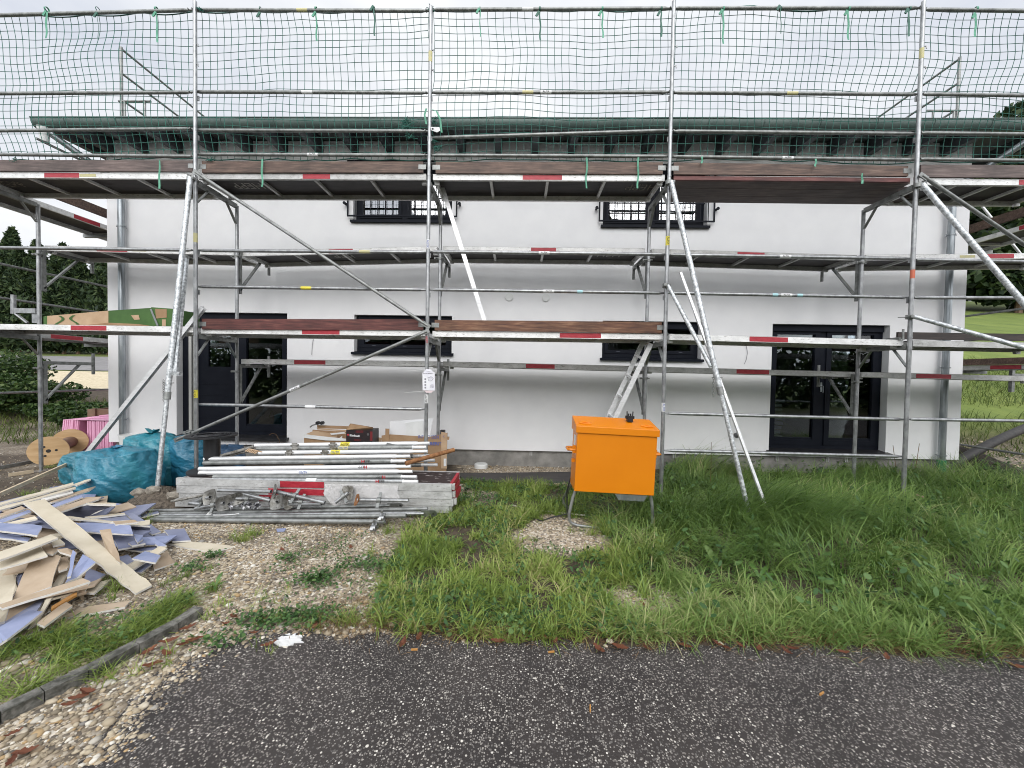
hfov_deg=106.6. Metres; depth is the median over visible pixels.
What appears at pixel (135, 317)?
carton
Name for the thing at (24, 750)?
dead leaf
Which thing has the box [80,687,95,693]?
dead leaf
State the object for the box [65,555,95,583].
plasterboard offcut
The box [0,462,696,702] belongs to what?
grass
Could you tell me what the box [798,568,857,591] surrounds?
weed
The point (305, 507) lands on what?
ground tube
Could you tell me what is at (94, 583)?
plasterboard offcut
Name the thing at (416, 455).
scaffold tube
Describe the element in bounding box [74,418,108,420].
insulation board
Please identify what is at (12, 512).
plasterboard offcut
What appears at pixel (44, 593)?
plasterboard offcut
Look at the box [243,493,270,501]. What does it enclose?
short tube
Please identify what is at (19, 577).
plasterboard offcut
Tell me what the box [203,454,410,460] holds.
scaffold tube
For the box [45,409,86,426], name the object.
shrub
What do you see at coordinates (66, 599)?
plasterboard offcut
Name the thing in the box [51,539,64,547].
plasterboard offcut
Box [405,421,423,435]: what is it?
foam panel
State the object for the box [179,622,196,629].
dead leaf
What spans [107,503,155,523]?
plasterboard offcut
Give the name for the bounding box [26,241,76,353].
thuja tree
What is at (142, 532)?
plasterboard offcut
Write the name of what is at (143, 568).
plasterboard offcut
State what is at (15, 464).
ground bar
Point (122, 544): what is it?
plasterboard offcut
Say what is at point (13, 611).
plasterboard offcut
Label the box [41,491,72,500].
plasterboard offcut
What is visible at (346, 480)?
scaffold tube
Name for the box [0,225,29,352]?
thuja tree
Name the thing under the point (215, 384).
terrace door
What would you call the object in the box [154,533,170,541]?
plasterboard offcut
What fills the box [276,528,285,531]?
board chip
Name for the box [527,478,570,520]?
power cable
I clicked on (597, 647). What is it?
dead leaf
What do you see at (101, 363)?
pavement
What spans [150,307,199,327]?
carton
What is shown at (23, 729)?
stone
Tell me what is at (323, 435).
cardboard box
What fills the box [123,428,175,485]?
rubbish bag
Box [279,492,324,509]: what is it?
base jack
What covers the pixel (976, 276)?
forest tree
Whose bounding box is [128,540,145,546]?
plasterboard offcut
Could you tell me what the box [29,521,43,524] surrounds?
plasterboard offcut
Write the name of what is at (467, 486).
weed
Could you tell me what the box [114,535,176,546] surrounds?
plasterboard offcut
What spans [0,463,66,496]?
lath
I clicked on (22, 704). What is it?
kerb
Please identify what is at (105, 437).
insulation board
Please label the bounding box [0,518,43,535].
plasterboard offcut
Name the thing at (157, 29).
safety net
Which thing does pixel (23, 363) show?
shrub
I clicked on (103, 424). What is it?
insulation board
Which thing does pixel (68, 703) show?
dead leaf
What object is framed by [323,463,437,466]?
scaffold tube
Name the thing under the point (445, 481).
deck platform
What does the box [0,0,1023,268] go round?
sky
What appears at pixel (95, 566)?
plasterboard offcut
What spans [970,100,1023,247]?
forest tree
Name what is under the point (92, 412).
wooden crate
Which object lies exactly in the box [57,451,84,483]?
rubbish bag
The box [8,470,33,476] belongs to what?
ground bar
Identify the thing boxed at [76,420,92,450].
insulation board
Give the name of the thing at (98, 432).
insulation board
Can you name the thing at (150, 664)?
dead leaf
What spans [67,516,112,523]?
plasterboard offcut
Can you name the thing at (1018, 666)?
dead leaf
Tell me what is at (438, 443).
cardboard box
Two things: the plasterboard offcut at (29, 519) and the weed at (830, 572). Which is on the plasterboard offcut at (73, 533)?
the plasterboard offcut at (29, 519)
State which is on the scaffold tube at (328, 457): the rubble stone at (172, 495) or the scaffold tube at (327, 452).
the scaffold tube at (327, 452)
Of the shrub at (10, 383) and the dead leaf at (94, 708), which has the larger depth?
the shrub at (10, 383)
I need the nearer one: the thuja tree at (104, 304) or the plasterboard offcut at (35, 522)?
the plasterboard offcut at (35, 522)
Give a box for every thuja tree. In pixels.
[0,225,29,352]
[0,245,35,351]
[9,239,52,352]
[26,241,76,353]
[26,254,70,352]
[42,259,95,353]
[65,262,105,353]
[76,262,107,353]
[91,274,107,351]
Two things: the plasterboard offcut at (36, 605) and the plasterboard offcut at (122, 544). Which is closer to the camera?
the plasterboard offcut at (36, 605)
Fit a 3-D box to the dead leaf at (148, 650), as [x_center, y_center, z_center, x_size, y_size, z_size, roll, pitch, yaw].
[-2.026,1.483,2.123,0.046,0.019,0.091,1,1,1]
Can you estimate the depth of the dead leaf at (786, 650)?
2.21 m
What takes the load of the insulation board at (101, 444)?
on the ground at (998, 323)
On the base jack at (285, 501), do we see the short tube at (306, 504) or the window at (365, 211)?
the short tube at (306, 504)
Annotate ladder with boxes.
[579,340,652,491]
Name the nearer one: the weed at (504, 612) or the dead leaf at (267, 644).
the dead leaf at (267, 644)
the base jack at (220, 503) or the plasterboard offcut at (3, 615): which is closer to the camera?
the plasterboard offcut at (3, 615)
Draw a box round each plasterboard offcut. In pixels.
[0,482,74,505]
[0,486,75,510]
[0,506,25,518]
[0,510,30,522]
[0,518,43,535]
[0,523,41,536]
[0,533,30,542]
[0,534,57,561]
[0,547,47,569]
[0,569,16,603]
[0,578,89,609]
[0,598,44,629]
[0,609,8,623]
[0,610,42,645]
[2,562,29,574]
[3,508,34,513]
[6,599,44,620]
[7,518,52,528]
[8,516,36,523]
[10,629,39,640]
[13,554,60,599]
[13,578,101,598]
[16,567,68,587]
[16,572,23,584]
[21,514,36,517]
[23,499,151,594]
[28,570,68,628]
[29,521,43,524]
[35,528,57,538]
[36,602,71,627]
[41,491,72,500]
[41,543,57,555]
[44,576,81,601]
[48,486,94,503]
[48,533,153,549]
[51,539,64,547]
[51,592,76,610]
[52,495,82,507]
[52,520,149,538]
[53,564,85,582]
[55,494,95,503]
[56,497,100,512]
[57,548,76,556]
[58,557,69,572]
[61,564,97,599]
[63,504,110,517]
[63,601,130,618]
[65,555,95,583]
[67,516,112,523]
[67,550,75,578]
[74,502,135,522]
[75,479,90,486]
[76,523,132,535]
[77,584,88,600]
[84,569,105,581]
[85,513,124,518]
[86,503,115,505]
[87,579,110,594]
[91,506,114,515]
[93,496,107,502]
[100,516,130,520]
[100,529,119,563]
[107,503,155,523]
[112,520,137,525]
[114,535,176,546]
[115,536,143,550]
[119,555,133,564]
[124,530,150,537]
[125,513,160,535]
[125,546,156,552]
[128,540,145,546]
[128,546,166,569]
[130,525,149,529]
[132,551,160,563]
[133,534,142,543]
[134,563,152,573]
[140,511,158,517]
[147,537,166,546]
[153,551,173,570]
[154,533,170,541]
[164,528,190,542]
[165,541,234,552]
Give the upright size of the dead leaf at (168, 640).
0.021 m
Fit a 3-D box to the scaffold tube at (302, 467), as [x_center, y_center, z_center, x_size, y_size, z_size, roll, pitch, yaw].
[-2.376,0.961,4.365,2.451,0.129,0.053,1,1,1]
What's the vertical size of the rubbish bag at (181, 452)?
0.736 m
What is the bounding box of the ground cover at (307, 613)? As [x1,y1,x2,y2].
[0,452,1023,662]
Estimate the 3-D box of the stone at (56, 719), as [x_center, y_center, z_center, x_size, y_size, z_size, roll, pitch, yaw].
[-2.052,1.513,1.720,0.035,0.013,0.032,1,1,1]
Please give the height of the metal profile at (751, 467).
2.941 m
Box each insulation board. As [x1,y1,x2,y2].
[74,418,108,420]
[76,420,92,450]
[87,416,108,418]
[87,420,94,447]
[89,420,96,443]
[93,421,95,449]
[96,421,97,448]
[98,421,99,448]
[100,421,102,448]
[102,421,104,447]
[105,421,106,447]
[107,421,109,447]
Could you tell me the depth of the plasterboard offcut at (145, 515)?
4.03 m
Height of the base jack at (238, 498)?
0.137 m
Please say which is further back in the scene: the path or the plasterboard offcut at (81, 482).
the path
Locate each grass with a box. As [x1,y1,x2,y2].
[0,355,1023,457]
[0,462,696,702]
[289,590,1023,667]
[576,438,1023,673]
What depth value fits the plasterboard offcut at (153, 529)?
3.72 m
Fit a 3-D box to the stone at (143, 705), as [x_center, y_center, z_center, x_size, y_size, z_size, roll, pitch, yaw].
[-1.734,1.515,1.796,0.040,0.023,0.031,1,1,1]
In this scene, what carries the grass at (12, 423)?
on the ground at (998, 323)
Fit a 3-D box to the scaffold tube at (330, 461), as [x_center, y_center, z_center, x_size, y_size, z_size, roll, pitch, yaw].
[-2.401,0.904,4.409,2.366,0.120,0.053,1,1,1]
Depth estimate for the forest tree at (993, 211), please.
41.32 m
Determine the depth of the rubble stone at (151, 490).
4.37 m
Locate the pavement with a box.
[0,355,107,370]
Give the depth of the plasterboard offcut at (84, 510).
3.68 m
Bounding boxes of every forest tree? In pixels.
[966,178,1012,287]
[966,178,1023,300]
[966,202,1023,312]
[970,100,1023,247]
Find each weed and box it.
[63,635,106,659]
[203,572,226,589]
[303,566,330,580]
[459,576,482,588]
[461,483,474,489]
[501,611,518,629]
[703,544,717,562]
[738,563,782,588]
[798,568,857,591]
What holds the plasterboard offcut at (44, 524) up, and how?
on the ground at (998, 323)
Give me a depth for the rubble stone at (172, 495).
4.35 m
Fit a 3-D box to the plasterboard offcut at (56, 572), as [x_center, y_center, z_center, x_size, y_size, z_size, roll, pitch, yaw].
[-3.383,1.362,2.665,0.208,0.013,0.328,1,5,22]
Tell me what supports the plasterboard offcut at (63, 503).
on the plasterboard offcut at (75, 504)
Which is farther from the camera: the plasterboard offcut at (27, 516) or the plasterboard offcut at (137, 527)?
the plasterboard offcut at (27, 516)
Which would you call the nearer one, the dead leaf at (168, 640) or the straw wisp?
the dead leaf at (168, 640)
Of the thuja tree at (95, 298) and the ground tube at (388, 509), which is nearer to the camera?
the ground tube at (388, 509)
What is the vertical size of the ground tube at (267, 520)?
0.092 m
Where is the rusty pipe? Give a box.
[405,448,454,464]
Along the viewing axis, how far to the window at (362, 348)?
6.73 m
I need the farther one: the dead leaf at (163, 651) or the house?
the house
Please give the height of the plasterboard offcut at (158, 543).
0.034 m
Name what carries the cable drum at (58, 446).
on the ground at (998, 323)
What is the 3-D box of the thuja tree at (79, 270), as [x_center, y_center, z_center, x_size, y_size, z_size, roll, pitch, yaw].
[-33.344,-6.254,29.053,3.579,8.301,3.382,2,2,36]
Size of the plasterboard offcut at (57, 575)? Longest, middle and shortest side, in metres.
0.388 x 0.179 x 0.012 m
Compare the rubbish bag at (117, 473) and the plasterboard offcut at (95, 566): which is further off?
the rubbish bag at (117, 473)
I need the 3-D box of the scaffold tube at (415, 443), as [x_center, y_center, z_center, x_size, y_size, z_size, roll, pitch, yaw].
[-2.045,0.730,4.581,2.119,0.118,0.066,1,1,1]
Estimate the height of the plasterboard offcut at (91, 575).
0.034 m
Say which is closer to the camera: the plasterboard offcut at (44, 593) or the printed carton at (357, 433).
the plasterboard offcut at (44, 593)
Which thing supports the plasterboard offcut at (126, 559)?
on the plasterboard offcut at (134, 565)
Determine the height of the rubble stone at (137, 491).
0.111 m
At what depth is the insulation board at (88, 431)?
7.17 m
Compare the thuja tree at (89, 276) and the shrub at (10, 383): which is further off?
the thuja tree at (89, 276)
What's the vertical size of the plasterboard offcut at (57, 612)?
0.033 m
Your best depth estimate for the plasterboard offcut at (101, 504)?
3.62 m
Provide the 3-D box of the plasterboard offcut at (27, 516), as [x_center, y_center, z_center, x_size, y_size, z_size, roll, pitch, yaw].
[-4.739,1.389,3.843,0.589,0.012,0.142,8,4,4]
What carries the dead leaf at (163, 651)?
on the ground at (998, 323)
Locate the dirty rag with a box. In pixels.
[225,450,251,456]
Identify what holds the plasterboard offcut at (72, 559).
on the plasterboard offcut at (83, 565)
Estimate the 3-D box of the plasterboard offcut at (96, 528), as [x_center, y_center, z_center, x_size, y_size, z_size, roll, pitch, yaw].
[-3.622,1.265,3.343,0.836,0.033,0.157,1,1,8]
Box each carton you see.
[44,308,150,325]
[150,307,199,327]
[346,423,378,454]
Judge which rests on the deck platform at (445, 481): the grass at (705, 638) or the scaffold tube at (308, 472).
the scaffold tube at (308, 472)
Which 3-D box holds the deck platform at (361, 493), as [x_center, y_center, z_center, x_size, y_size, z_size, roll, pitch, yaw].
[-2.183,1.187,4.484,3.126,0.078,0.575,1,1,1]
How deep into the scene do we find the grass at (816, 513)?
3.31 m
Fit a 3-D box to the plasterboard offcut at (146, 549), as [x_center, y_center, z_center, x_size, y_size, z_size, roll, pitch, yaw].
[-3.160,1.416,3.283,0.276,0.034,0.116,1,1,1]
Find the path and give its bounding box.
[25,370,107,388]
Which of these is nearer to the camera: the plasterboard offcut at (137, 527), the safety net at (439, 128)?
the plasterboard offcut at (137, 527)
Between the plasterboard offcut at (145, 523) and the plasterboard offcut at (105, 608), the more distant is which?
the plasterboard offcut at (145, 523)
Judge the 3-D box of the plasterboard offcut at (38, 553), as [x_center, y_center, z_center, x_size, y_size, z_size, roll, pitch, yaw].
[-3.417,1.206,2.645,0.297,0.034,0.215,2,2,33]
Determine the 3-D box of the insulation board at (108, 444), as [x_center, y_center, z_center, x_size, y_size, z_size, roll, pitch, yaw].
[-7.570,0.994,7.605,0.042,0.600,0.900,1,1,1]
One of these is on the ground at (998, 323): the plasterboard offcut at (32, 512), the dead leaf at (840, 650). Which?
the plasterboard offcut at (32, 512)
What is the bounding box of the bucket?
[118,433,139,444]
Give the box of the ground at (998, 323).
[0,301,1023,767]
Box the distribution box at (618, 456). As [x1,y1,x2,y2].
[562,416,660,528]
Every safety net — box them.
[0,4,439,188]
[424,5,1023,187]
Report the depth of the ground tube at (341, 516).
3.99 m
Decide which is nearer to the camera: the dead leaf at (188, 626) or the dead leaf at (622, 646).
the dead leaf at (622, 646)
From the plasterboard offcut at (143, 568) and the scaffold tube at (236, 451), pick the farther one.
the scaffold tube at (236, 451)
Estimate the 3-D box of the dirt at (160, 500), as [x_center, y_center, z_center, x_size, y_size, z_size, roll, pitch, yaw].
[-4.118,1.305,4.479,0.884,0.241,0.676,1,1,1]
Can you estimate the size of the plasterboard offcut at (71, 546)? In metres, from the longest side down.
0.661 x 0.197 x 0.012 m
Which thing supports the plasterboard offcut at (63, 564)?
on the plasterboard offcut at (61, 577)
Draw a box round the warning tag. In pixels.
[405,369,434,392]
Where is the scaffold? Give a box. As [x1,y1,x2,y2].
[0,0,1023,527]
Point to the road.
(314, 701)
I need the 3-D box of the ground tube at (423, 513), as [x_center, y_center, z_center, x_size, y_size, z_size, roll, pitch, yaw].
[-2.340,1.384,4.060,3.097,0.163,0.046,1,1,1]
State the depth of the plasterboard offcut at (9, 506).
3.65 m
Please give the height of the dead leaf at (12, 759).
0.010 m
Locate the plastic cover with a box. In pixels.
[474,462,487,468]
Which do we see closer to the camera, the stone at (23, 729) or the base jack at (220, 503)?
the stone at (23, 729)
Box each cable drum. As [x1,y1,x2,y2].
[26,429,88,464]
[184,432,237,476]
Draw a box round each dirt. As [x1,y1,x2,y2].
[125,485,193,513]
[957,446,1023,478]
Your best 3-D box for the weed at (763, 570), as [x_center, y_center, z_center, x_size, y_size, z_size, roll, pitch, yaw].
[1.959,1.516,3.019,0.296,0.072,0.294,2,2,33]
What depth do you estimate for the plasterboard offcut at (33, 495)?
3.72 m
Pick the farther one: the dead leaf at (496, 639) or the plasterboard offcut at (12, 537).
the plasterboard offcut at (12, 537)
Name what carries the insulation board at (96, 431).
on the ground at (998, 323)
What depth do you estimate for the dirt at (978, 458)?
6.82 m
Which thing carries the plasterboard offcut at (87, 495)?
on the plasterboard offcut
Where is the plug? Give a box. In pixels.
[625,411,634,421]
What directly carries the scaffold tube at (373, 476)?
on the deck platform at (445, 481)
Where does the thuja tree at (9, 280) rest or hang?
on the ground at (998, 323)
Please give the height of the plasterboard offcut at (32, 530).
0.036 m
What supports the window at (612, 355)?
in the house
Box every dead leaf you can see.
[3,727,22,735]
[5,752,17,765]
[11,745,38,754]
[61,700,77,705]
[68,692,88,699]
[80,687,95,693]
[86,703,102,711]
[138,644,156,654]
[141,660,162,666]
[158,636,178,642]
[161,649,171,654]
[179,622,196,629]
[185,636,203,641]
[260,639,275,645]
[399,636,405,646]
[491,638,503,641]
[593,643,604,651]
[612,643,628,648]
[782,646,792,653]
[835,649,849,652]
[1005,661,1023,667]
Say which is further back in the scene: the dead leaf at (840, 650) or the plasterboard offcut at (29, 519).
the plasterboard offcut at (29, 519)
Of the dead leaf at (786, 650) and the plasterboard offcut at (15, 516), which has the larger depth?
the plasterboard offcut at (15, 516)
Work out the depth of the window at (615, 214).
6.60 m
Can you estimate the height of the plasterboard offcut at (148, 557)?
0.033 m
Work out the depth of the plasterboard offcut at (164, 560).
3.11 m
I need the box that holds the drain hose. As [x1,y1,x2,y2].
[950,424,1023,469]
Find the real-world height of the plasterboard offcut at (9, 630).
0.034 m
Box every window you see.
[343,160,460,222]
[351,316,453,355]
[595,164,719,228]
[600,322,703,361]
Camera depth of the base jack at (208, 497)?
4.08 m
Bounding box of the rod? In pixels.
[512,505,589,515]
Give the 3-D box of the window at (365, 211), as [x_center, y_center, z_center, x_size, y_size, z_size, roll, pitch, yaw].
[-1.874,-3.295,6.634,2.027,1.040,0.295,1,1,1]
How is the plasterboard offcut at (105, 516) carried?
on the plasterboard offcut at (120, 518)
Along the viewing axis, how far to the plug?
4.11 m
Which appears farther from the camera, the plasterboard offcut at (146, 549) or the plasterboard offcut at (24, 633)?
the plasterboard offcut at (146, 549)
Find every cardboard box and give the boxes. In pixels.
[304,425,381,464]
[382,429,448,470]
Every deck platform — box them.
[175,498,452,512]
[176,469,459,491]
[176,478,459,498]
[179,485,460,505]
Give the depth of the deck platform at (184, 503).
4.22 m
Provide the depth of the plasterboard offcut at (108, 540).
3.00 m
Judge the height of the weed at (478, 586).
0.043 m
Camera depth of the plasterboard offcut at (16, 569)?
2.71 m
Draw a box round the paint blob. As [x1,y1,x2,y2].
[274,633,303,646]
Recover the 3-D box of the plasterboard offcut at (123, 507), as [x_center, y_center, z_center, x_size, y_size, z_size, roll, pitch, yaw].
[-4.295,1.346,3.924,0.277,0.013,0.567,0,5,32]
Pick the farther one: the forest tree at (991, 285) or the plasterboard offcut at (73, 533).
the forest tree at (991, 285)
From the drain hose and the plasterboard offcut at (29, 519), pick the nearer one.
the plasterboard offcut at (29, 519)
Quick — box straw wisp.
[245,448,261,453]
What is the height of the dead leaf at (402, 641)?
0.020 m
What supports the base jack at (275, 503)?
on the base jack at (285, 501)
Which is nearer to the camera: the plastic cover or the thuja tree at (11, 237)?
the plastic cover
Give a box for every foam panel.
[390,418,432,436]
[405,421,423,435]
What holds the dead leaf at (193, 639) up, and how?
on the ground at (998, 323)
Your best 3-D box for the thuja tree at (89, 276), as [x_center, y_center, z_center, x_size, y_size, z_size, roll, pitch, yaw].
[-32.063,-6.141,29.930,3.760,7.958,3.678,1,1,1]
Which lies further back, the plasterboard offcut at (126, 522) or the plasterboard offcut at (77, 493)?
the plasterboard offcut at (77, 493)
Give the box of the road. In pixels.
[78,627,1023,767]
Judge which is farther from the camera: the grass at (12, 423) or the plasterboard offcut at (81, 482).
the grass at (12, 423)
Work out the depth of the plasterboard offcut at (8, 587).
2.52 m
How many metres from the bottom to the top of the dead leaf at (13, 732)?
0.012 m
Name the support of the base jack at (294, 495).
on the base jack at (285, 501)
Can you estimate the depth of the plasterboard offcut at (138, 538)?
3.26 m
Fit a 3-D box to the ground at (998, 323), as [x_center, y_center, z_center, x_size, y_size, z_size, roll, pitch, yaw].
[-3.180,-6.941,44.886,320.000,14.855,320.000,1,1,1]
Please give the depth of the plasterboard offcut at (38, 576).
2.57 m
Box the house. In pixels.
[29,116,1023,474]
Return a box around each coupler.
[227,501,260,509]
[369,520,378,531]
[378,510,385,520]
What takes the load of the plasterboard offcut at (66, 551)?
on the plasterboard offcut at (38, 576)
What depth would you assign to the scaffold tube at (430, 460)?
4.62 m
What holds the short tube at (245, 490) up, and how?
on the base jack at (238, 498)
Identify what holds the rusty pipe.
on the scaffold tube at (302, 467)
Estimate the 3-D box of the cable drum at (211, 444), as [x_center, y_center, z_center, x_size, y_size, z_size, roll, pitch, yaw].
[-3.567,0.814,4.535,0.509,0.449,0.509,1,1,1]
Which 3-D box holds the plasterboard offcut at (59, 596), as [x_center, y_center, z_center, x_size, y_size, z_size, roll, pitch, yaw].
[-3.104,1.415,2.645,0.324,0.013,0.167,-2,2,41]
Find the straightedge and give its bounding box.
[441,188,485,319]
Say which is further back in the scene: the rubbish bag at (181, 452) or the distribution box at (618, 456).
the rubbish bag at (181, 452)
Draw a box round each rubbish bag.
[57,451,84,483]
[71,445,166,502]
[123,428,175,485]
[168,435,202,485]
[221,444,245,465]
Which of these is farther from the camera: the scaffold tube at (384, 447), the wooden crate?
the wooden crate
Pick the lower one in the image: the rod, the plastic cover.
the rod
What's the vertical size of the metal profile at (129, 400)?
2.510 m
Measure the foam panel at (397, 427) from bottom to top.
0.296 m
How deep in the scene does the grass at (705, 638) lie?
2.31 m
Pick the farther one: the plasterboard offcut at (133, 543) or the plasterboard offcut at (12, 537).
the plasterboard offcut at (133, 543)
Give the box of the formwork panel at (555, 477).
[460,472,570,484]
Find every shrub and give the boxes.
[0,348,57,380]
[0,373,91,412]
[9,399,108,417]
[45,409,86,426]
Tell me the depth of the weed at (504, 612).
2.43 m
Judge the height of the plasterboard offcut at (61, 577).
0.144 m
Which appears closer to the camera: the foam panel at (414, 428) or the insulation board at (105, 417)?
the foam panel at (414, 428)
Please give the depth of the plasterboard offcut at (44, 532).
3.56 m
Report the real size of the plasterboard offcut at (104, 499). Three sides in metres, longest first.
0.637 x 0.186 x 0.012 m
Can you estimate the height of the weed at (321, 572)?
0.072 m
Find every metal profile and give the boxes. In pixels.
[86,306,206,450]
[679,272,772,526]
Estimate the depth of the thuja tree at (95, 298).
28.54 m
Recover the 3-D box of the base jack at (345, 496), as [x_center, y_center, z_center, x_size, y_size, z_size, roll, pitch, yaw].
[-1.802,1.191,4.104,0.197,0.186,0.112,1,1,1]
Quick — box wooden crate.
[87,407,108,416]
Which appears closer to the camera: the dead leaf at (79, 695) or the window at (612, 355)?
the dead leaf at (79, 695)
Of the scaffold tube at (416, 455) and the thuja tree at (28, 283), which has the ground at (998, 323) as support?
the thuja tree at (28, 283)
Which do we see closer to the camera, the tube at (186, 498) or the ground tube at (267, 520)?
the ground tube at (267, 520)
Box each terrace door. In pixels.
[176,313,288,441]
[766,325,892,454]
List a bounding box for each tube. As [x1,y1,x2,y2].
[147,503,402,511]
[149,507,427,512]
[150,513,406,518]
[150,517,385,523]
[159,510,436,516]
[170,494,202,502]
[188,501,202,505]
[198,464,410,470]
[198,469,412,474]
[202,459,405,464]
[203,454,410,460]
[212,474,416,478]
[212,477,417,482]
[217,488,271,492]
[219,445,254,456]
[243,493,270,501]
[254,441,429,447]
[256,445,426,450]
[258,449,427,455]
[288,502,321,505]
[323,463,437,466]
[329,454,428,459]
[406,459,434,462]
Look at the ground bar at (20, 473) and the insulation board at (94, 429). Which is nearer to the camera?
the ground bar at (20, 473)
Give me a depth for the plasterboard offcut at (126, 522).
3.44 m
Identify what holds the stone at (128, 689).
on the ground at (998, 323)
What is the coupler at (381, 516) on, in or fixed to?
attached to the ground tube at (267, 520)
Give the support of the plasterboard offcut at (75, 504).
on the plasterboard offcut at (84, 510)
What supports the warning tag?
hanging from the scaffold
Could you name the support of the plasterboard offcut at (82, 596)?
on the ground at (998, 323)
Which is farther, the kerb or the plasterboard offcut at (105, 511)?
the plasterboard offcut at (105, 511)
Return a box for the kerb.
[0,606,202,723]
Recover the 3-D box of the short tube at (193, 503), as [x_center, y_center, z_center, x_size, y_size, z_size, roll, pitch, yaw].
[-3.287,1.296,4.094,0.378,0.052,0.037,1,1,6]
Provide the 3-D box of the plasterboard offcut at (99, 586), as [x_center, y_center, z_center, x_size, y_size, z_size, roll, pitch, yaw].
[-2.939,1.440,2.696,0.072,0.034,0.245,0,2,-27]
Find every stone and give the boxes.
[15,727,27,734]
[51,716,62,722]
[124,685,132,692]
[130,488,144,495]
[138,702,148,709]
[145,486,161,494]
[166,491,178,500]
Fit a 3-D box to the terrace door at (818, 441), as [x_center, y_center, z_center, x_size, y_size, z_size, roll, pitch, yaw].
[5.392,0.097,6.542,2.035,2.208,0.290,1,1,1]
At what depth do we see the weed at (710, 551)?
3.31 m
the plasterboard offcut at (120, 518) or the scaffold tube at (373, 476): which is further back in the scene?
the scaffold tube at (373, 476)
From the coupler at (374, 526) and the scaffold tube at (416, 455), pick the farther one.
the scaffold tube at (416, 455)
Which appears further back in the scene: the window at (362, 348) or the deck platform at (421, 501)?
the window at (362, 348)
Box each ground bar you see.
[0,460,32,468]
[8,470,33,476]
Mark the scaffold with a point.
(76, 182)
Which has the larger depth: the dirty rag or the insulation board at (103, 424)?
the insulation board at (103, 424)
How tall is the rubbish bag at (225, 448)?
0.503 m
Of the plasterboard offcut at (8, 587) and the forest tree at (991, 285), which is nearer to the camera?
the plasterboard offcut at (8, 587)
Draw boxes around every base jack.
[188,489,215,506]
[194,495,232,513]
[229,493,269,505]
[270,494,285,509]
[272,484,325,503]
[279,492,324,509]
[334,486,353,503]
[354,492,408,507]
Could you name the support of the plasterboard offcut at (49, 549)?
on the plasterboard offcut at (38, 576)
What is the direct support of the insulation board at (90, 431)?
on the ground at (998, 323)
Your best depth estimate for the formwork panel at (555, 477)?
5.89 m
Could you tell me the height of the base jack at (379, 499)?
0.133 m
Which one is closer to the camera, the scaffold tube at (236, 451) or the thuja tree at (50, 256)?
the scaffold tube at (236, 451)
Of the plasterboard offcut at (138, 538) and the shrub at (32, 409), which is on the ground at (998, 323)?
the shrub at (32, 409)
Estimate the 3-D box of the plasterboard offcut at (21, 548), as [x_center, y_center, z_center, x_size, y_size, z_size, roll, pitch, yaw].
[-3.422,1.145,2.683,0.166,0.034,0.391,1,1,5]

